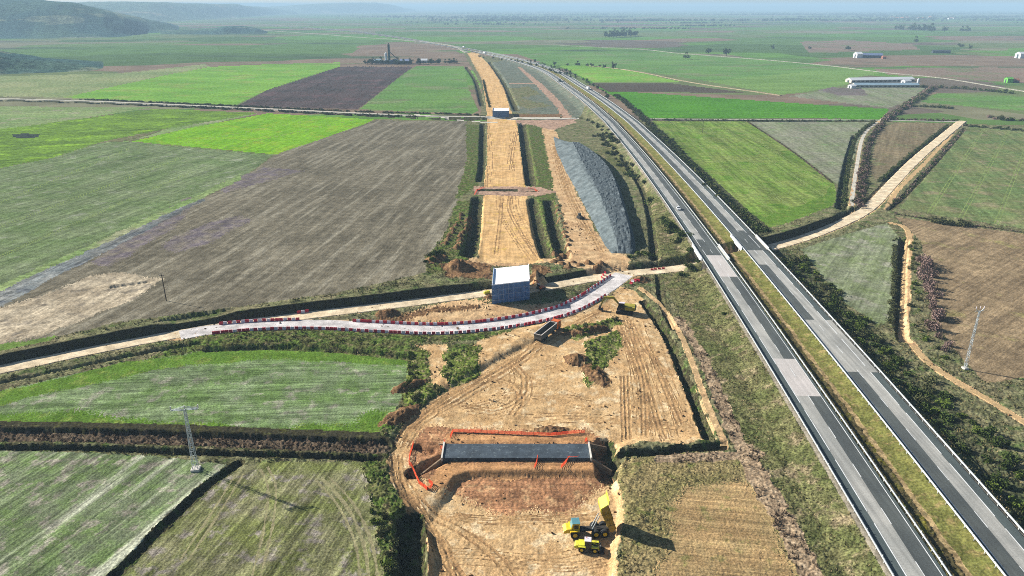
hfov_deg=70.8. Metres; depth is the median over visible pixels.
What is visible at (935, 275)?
shrub
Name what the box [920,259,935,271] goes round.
shrub
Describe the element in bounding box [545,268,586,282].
hedge
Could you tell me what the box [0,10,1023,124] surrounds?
distant farmland
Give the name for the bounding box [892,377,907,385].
shrub
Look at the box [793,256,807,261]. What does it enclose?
shrub
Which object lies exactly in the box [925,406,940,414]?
shrub
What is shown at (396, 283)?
weeds
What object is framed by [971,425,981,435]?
shrub
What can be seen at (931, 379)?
shrub
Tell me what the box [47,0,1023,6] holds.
sky
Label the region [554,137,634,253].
gravel stockpile
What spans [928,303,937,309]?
shrub
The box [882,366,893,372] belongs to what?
shrub
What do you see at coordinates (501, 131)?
formation sand
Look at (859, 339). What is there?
shrub
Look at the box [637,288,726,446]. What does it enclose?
footpath
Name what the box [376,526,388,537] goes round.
shrub
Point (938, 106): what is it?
hedge
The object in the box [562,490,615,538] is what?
articulated dump truck
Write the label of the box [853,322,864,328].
shrub
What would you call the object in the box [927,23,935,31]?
tree
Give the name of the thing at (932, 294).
shrub
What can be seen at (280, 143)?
bright crop field
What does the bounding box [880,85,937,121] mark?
hedge
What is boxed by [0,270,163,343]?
sandy soil
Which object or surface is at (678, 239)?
shrub
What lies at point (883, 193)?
dirt road
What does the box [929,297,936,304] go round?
shrub
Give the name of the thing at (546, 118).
local road
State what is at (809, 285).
shrub
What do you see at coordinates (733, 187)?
green field
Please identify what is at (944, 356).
shrub
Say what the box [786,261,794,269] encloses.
shrub
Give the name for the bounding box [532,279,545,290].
excavator
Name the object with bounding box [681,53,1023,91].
track
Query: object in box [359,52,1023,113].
green strip field
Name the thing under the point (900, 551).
lane surface
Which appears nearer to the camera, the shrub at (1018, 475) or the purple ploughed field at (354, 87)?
the shrub at (1018, 475)
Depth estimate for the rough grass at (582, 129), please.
277.55 m
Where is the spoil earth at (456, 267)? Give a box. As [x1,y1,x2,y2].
[374,113,651,434]
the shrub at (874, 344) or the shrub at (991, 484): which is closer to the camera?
the shrub at (991, 484)
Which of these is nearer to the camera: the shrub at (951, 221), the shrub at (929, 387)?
the shrub at (929, 387)
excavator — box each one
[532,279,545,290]
[598,296,636,315]
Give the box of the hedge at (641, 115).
[612,94,655,128]
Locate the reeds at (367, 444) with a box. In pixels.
[0,316,819,575]
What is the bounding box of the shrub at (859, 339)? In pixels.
[856,337,866,345]
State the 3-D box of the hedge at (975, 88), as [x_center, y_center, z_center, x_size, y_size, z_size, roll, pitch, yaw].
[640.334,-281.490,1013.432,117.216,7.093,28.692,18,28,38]
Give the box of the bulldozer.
[576,213,584,219]
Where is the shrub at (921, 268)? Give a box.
[916,265,932,275]
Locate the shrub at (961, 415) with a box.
[956,412,968,417]
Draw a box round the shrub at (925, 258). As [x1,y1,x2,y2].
[922,256,933,268]
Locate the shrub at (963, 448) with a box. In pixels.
[953,441,971,453]
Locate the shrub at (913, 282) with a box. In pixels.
[911,280,919,285]
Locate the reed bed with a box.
[0,428,389,453]
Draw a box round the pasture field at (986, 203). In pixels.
[899,127,1023,228]
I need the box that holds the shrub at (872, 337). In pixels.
[869,334,880,342]
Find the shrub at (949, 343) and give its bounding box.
[944,340,955,346]
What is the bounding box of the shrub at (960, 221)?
[956,218,967,226]
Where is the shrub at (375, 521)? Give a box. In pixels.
[369,517,384,524]
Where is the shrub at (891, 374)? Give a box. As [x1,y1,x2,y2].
[885,370,895,376]
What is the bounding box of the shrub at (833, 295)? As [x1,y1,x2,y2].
[829,292,838,298]
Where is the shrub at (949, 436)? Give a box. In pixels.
[940,428,956,442]
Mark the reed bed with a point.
(128, 438)
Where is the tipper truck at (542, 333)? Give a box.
[534,319,560,341]
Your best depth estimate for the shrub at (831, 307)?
277.13 m
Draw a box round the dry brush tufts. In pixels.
[0,250,1023,572]
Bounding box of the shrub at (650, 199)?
[644,196,653,202]
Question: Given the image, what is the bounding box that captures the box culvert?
[420,442,611,475]
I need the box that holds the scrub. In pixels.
[596,142,885,575]
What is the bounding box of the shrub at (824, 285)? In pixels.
[819,282,829,289]
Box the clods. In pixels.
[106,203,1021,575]
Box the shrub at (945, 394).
[937,389,953,401]
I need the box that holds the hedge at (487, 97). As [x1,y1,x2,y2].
[482,79,490,107]
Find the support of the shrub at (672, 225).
on the scrub
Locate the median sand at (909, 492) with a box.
[441,44,972,575]
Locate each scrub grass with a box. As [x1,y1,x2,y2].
[616,201,1016,575]
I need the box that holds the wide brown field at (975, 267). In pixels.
[895,216,1023,383]
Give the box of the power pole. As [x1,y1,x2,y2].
[159,274,166,300]
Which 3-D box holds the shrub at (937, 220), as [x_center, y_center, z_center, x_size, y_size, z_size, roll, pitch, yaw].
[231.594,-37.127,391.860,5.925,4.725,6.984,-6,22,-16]
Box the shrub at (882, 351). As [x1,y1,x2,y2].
[877,347,893,355]
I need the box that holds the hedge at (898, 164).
[877,124,948,181]
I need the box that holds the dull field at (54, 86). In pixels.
[0,64,209,97]
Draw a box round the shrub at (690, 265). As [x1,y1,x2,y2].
[683,262,694,268]
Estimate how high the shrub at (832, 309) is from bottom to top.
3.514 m
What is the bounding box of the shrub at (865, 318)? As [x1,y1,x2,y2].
[856,316,871,321]
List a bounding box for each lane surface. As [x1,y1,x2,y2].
[272,25,923,575]
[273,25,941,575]
[276,25,1023,575]
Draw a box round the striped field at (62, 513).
[0,451,226,575]
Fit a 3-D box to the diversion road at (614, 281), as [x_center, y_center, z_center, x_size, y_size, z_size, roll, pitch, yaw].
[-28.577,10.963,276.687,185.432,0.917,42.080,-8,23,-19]
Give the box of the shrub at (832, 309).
[823,302,842,313]
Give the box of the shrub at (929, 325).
[922,318,941,330]
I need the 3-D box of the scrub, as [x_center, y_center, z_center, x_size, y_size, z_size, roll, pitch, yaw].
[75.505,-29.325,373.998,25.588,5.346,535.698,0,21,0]
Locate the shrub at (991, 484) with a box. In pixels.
[983,480,1002,494]
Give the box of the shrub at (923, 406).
[918,402,930,411]
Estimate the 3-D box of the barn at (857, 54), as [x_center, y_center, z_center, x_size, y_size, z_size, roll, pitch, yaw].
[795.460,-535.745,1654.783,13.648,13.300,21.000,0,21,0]
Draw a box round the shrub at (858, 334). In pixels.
[851,330,868,338]
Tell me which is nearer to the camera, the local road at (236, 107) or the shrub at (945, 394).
the shrub at (945, 394)
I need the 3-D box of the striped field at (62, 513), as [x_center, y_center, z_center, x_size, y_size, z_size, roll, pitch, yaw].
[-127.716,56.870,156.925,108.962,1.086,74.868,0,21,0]
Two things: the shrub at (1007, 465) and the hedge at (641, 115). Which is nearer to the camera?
the shrub at (1007, 465)
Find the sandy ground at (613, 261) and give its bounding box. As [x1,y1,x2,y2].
[47,121,1023,450]
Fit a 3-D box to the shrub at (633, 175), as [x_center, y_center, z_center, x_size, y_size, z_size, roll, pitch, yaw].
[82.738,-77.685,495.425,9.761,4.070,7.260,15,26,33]
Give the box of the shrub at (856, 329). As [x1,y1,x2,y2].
[848,327,860,334]
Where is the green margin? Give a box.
[0,187,836,432]
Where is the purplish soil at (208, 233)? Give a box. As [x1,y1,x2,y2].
[86,167,304,266]
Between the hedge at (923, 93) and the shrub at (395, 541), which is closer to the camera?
the shrub at (395, 541)
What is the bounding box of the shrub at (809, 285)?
[806,282,813,287]
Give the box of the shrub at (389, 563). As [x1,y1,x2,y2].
[382,557,396,568]
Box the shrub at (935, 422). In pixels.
[930,419,946,426]
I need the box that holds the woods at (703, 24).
[495,18,1021,28]
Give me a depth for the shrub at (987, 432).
196.96 m
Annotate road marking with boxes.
[289,26,942,575]
[480,50,1023,575]
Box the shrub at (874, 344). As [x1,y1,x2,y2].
[867,342,885,347]
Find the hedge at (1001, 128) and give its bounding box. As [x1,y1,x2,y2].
[964,123,1023,131]
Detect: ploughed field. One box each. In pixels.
[1,120,467,343]
[240,66,411,108]
[646,478,796,575]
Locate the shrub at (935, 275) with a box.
[928,269,939,277]
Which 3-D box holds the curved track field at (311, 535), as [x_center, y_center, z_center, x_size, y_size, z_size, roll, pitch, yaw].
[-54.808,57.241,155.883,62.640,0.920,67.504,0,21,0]
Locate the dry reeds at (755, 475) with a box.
[653,316,823,575]
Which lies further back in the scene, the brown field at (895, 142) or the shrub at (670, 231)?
the brown field at (895, 142)
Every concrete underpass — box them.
[492,108,508,116]
[492,264,530,303]
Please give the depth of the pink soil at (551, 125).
722.28 m
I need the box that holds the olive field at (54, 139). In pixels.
[0,109,255,167]
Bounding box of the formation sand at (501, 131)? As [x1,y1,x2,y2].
[467,53,543,262]
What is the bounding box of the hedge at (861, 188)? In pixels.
[851,121,885,206]
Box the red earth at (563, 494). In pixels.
[405,424,613,518]
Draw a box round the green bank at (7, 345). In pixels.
[0,335,56,350]
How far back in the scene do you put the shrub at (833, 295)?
290.63 m
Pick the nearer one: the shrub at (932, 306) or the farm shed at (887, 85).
the shrub at (932, 306)
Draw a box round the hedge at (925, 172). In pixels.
[887,129,965,205]
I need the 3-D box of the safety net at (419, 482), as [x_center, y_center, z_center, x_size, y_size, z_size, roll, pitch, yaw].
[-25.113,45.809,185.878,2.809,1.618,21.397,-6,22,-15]
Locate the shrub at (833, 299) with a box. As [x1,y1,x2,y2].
[828,297,838,302]
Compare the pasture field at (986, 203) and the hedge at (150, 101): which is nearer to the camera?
the pasture field at (986, 203)
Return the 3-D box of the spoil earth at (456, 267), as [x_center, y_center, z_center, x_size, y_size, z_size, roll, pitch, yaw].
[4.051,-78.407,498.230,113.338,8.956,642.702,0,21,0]
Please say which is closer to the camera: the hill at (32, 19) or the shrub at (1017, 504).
the shrub at (1017, 504)
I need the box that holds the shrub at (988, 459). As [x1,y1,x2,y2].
[981,453,992,462]
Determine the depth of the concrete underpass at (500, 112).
775.15 m
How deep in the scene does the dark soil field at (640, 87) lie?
1035.97 m
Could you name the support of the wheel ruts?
on the sandy ground at (613, 261)
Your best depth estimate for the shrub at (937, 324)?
261.35 m
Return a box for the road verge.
[262,25,1023,575]
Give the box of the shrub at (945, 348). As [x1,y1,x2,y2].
[940,343,951,351]
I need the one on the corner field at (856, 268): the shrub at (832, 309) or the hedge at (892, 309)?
the hedge at (892, 309)
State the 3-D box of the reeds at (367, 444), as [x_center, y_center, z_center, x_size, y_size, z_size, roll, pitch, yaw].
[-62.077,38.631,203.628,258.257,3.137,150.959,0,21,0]
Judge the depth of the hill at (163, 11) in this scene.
6507.79 m
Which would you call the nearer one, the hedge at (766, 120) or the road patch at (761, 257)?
the road patch at (761, 257)
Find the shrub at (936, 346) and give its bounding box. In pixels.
[933,343,940,349]
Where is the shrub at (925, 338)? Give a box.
[922,336,931,341]
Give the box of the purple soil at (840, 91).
[818,87,867,94]
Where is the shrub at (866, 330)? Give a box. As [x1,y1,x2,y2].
[860,327,873,335]
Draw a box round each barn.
[853,52,862,57]
[862,53,882,57]
[931,50,950,52]
[1014,52,1023,57]
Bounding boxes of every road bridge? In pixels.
[692,244,729,260]
[730,234,768,250]
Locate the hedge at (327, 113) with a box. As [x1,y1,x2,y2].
[0,100,415,116]
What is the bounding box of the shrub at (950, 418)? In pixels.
[938,410,955,426]
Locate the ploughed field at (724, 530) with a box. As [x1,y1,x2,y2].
[646,478,796,575]
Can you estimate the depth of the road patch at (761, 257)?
326.19 m
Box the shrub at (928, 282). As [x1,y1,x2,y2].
[923,279,937,289]
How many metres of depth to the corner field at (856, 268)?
328.61 m
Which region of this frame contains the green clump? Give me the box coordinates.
[402,318,624,406]
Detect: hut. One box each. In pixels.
[848,84,856,87]
[1004,77,1013,82]
[1013,78,1019,82]
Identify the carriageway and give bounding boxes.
[287,26,946,575]
[324,28,1023,575]
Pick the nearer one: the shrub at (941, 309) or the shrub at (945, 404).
the shrub at (945, 404)
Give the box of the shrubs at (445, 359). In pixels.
[444,119,1021,360]
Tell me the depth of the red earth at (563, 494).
181.14 m
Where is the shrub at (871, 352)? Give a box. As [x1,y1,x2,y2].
[866,348,873,355]
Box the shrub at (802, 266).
[798,262,809,269]
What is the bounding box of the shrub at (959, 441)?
[951,439,964,445]
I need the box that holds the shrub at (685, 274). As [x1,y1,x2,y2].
[676,270,688,277]
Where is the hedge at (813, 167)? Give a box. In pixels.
[746,121,832,182]
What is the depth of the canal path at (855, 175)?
540.88 m
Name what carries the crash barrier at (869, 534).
on the road verge
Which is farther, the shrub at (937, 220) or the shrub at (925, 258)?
the shrub at (937, 220)
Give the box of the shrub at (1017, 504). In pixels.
[1005,496,1023,513]
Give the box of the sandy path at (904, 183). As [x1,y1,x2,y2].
[884,134,953,210]
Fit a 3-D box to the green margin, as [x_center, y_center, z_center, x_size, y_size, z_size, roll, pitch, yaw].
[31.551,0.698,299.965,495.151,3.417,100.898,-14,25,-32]
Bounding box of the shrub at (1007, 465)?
[998,457,1018,471]
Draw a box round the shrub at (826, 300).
[821,297,830,305]
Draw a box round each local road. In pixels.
[0,98,479,116]
[511,118,576,119]
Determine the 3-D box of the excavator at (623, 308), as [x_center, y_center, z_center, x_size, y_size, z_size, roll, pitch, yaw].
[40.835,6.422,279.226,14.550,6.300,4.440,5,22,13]
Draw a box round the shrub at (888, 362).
[881,360,892,365]
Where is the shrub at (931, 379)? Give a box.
[919,374,939,384]
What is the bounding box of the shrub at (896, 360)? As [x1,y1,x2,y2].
[890,354,904,365]
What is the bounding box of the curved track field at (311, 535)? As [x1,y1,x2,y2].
[123,460,381,575]
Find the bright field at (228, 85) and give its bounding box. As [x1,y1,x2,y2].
[64,62,678,104]
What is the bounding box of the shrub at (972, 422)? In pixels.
[961,419,976,424]
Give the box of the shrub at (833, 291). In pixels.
[828,289,843,295]
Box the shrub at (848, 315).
[842,311,858,322]
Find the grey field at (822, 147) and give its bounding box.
[751,87,924,183]
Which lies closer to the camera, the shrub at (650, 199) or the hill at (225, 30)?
the shrub at (650, 199)
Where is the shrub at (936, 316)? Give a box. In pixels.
[929,309,945,320]
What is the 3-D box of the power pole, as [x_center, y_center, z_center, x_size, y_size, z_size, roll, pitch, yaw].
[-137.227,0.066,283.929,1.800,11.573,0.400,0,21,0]
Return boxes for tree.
[723,48,731,55]
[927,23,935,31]
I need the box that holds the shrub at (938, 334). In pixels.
[934,329,943,338]
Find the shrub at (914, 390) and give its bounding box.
[907,387,929,396]
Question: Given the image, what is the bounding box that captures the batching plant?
[383,43,399,63]
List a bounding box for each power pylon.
[170,404,200,472]
[961,306,984,369]
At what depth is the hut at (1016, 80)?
1113.36 m
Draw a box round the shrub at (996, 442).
[985,435,1011,447]
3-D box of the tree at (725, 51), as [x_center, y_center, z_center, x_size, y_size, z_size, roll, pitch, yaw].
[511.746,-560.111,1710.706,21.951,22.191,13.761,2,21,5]
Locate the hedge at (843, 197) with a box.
[838,121,875,210]
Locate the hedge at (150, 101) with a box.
[79,98,478,114]
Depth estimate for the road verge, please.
211.59 m
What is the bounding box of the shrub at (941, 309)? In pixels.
[931,307,946,317]
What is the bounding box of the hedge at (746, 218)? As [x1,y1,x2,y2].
[649,127,770,232]
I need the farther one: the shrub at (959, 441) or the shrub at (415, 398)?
the shrub at (415, 398)
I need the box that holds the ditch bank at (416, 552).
[0,62,1012,575]
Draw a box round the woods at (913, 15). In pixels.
[360,9,1023,20]
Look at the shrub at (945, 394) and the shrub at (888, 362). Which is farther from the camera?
the shrub at (888, 362)
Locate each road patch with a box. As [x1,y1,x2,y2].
[691,239,720,254]
[707,255,736,276]
[730,230,766,249]
[747,250,774,264]
[773,358,819,395]
[804,320,876,371]
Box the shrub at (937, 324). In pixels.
[931,321,941,330]
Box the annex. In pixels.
[901,79,911,82]
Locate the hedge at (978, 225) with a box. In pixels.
[894,212,1021,231]
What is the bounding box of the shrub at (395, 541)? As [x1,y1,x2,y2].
[389,537,398,546]
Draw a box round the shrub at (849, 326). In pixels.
[841,322,853,331]
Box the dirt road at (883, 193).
[0,121,966,373]
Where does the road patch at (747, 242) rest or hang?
on the lane surface at (1000, 553)
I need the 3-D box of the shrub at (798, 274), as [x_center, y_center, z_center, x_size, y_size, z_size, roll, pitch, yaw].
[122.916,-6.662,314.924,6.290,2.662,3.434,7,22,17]
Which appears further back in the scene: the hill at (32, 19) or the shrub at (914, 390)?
the hill at (32, 19)
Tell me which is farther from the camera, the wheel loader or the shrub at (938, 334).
the shrub at (938, 334)
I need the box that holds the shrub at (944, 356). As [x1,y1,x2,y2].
[940,354,949,359]
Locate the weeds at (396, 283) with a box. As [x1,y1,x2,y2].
[2,219,1023,574]
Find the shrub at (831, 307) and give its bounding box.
[826,306,838,312]
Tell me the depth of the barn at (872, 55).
1653.03 m
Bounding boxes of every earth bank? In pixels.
[0,281,473,364]
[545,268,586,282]
[753,214,838,244]
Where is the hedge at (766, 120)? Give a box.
[652,118,875,120]
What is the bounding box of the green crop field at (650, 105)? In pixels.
[574,73,888,118]
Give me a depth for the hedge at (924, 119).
746.75 m
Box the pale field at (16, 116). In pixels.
[0,106,256,290]
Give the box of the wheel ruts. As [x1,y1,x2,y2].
[387,126,693,575]
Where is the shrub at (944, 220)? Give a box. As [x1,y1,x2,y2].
[931,216,947,224]
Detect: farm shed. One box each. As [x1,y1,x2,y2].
[845,77,914,82]
[852,83,919,87]
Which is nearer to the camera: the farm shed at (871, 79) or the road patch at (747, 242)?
the road patch at (747, 242)
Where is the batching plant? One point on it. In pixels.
(389, 52)
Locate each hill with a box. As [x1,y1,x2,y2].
[0,0,178,38]
[0,51,102,74]
[76,1,295,21]
[160,26,267,34]
[173,2,1023,9]
[268,2,415,13]
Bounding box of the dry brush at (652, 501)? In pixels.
[616,451,798,575]
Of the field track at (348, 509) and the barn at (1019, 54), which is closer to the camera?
the field track at (348, 509)
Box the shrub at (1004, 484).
[990,478,1010,489]
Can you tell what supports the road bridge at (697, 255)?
on the sandy ground at (613, 261)
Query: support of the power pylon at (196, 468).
on the striped field at (62, 513)
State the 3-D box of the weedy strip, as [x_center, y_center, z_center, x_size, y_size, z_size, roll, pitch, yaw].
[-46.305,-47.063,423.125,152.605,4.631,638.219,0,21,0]
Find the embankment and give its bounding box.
[643,126,1023,529]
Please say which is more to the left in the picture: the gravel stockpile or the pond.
the pond
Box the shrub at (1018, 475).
[1014,471,1023,479]
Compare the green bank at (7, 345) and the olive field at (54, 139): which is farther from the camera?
the olive field at (54, 139)
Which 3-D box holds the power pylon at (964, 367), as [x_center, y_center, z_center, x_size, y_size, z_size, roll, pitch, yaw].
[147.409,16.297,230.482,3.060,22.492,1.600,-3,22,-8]
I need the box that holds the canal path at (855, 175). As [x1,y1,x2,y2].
[850,119,880,205]
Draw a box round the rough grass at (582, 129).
[0,53,1023,575]
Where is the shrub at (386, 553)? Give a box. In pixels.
[384,549,396,555]
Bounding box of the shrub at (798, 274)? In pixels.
[793,270,800,276]
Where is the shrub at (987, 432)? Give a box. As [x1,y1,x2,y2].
[977,425,997,437]
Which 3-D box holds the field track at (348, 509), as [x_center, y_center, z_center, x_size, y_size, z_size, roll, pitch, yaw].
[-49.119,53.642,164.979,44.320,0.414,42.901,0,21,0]
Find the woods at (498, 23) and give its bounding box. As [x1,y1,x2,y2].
[299,15,619,24]
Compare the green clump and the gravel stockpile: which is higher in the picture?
the gravel stockpile
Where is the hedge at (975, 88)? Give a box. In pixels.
[919,84,1013,93]
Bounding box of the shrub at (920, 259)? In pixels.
[914,253,930,262]
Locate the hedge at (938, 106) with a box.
[911,104,954,108]
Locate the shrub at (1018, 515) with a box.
[1009,507,1022,518]
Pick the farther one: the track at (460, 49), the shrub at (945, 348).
the track at (460, 49)
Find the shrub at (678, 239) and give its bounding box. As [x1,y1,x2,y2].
[670,236,681,243]
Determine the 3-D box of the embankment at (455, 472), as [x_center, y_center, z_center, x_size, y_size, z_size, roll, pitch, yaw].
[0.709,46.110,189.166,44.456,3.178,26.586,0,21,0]
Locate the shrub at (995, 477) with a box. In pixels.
[986,470,1001,486]
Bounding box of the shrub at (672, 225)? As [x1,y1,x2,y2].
[664,222,676,228]
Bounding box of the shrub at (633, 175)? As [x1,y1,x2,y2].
[627,172,639,178]
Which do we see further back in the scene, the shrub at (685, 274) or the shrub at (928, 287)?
the shrub at (685, 274)
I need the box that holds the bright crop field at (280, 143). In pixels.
[132,113,373,153]
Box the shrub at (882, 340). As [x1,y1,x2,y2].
[873,333,885,343]
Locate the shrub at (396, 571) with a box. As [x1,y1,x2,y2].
[389,560,398,575]
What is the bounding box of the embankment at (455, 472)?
[426,432,596,491]
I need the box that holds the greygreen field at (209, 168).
[0,142,272,284]
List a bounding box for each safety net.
[409,443,426,489]
[424,479,432,489]
[450,429,584,437]
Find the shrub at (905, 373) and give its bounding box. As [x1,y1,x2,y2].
[903,371,916,376]
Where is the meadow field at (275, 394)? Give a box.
[0,351,407,429]
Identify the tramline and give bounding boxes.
[0,117,1023,257]
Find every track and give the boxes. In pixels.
[0,99,578,122]
[179,466,379,575]
[264,30,350,36]
[359,37,468,52]
[559,45,672,52]
[593,66,778,95]
[649,118,956,121]
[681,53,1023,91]
[890,223,1023,424]
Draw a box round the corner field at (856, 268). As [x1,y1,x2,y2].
[800,223,898,323]
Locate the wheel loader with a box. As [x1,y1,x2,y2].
[574,537,603,553]
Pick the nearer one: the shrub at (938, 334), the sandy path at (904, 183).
the shrub at (938, 334)
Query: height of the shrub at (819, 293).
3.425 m
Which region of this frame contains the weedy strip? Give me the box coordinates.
[145,125,557,575]
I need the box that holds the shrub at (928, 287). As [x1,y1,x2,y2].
[923,283,934,293]
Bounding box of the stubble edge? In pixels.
[0,199,204,306]
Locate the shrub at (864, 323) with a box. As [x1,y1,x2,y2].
[857,318,867,326]
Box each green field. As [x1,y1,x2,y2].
[652,121,836,215]
[709,67,878,94]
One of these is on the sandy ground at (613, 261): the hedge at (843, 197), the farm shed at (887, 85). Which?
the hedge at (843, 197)
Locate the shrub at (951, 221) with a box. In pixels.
[945,219,953,225]
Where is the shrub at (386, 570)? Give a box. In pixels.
[383,562,396,573]
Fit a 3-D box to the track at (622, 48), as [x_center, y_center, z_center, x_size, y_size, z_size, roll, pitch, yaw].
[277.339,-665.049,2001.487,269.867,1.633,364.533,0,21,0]
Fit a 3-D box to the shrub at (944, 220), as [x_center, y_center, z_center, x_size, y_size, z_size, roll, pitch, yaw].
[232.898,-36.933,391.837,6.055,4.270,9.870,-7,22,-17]
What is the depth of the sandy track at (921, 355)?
246.54 m
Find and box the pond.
[12,133,39,137]
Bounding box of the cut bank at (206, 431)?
[0,123,952,461]
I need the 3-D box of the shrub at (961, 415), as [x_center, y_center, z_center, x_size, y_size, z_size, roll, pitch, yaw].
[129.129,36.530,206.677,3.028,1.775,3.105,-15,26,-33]
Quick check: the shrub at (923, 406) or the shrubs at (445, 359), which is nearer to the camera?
the shrub at (923, 406)
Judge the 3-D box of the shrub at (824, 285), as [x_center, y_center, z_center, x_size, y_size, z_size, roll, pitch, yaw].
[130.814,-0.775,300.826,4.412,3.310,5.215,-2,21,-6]
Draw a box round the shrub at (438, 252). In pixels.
[432,250,442,255]
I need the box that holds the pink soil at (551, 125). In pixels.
[474,67,575,196]
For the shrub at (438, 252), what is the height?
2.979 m
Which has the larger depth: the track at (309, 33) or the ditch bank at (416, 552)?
the track at (309, 33)
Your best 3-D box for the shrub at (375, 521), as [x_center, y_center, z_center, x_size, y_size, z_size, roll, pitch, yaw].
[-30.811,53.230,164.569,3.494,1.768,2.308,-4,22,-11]
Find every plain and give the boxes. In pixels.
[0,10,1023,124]
[800,40,1023,82]
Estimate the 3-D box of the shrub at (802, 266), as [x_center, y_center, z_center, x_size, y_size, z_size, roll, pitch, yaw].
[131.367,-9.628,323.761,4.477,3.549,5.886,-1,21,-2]
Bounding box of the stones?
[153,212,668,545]
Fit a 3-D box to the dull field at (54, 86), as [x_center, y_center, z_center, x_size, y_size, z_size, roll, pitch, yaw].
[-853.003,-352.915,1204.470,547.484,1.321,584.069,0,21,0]
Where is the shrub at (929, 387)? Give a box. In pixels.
[922,382,936,394]
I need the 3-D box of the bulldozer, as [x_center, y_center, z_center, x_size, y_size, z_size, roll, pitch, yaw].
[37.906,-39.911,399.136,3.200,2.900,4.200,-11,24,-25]
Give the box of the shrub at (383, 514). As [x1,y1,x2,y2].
[381,510,391,520]
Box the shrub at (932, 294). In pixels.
[929,289,943,297]
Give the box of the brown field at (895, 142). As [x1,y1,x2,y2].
[870,123,945,180]
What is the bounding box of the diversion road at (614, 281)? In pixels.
[179,273,632,339]
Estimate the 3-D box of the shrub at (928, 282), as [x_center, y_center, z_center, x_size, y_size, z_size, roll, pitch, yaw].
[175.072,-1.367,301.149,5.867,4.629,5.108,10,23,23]
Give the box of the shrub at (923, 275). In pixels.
[918,269,933,280]
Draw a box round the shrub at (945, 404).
[935,398,953,409]
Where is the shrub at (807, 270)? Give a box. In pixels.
[803,266,810,272]
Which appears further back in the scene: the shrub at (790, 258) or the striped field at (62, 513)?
the shrub at (790, 258)
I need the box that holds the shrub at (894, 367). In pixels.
[884,364,899,370]
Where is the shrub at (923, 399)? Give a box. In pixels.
[915,392,931,402]
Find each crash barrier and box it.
[478,52,894,575]
[483,51,1005,575]
[488,53,951,575]
[497,53,1023,532]
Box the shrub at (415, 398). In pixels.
[411,394,418,401]
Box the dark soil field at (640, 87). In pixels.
[592,83,742,92]
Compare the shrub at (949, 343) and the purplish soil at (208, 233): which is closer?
the shrub at (949, 343)
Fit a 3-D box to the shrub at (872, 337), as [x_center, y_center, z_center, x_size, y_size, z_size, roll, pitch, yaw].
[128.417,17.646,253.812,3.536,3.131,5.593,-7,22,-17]
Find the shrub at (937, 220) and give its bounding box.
[929,216,943,223]
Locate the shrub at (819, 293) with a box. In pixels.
[811,289,823,296]
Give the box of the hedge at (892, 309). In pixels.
[885,236,899,323]
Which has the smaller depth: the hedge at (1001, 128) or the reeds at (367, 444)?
the reeds at (367, 444)
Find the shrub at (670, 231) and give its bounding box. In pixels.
[664,228,675,233]
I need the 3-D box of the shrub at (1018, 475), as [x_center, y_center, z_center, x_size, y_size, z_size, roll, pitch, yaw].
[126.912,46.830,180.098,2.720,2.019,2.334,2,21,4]
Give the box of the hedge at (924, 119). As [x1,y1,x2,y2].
[889,117,959,120]
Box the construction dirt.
[385,287,703,575]
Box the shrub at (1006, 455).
[999,451,1018,459]
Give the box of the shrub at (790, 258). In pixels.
[781,256,793,262]
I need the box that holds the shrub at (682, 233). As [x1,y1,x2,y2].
[674,230,693,236]
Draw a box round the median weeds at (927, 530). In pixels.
[277,26,964,575]
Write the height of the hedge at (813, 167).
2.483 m

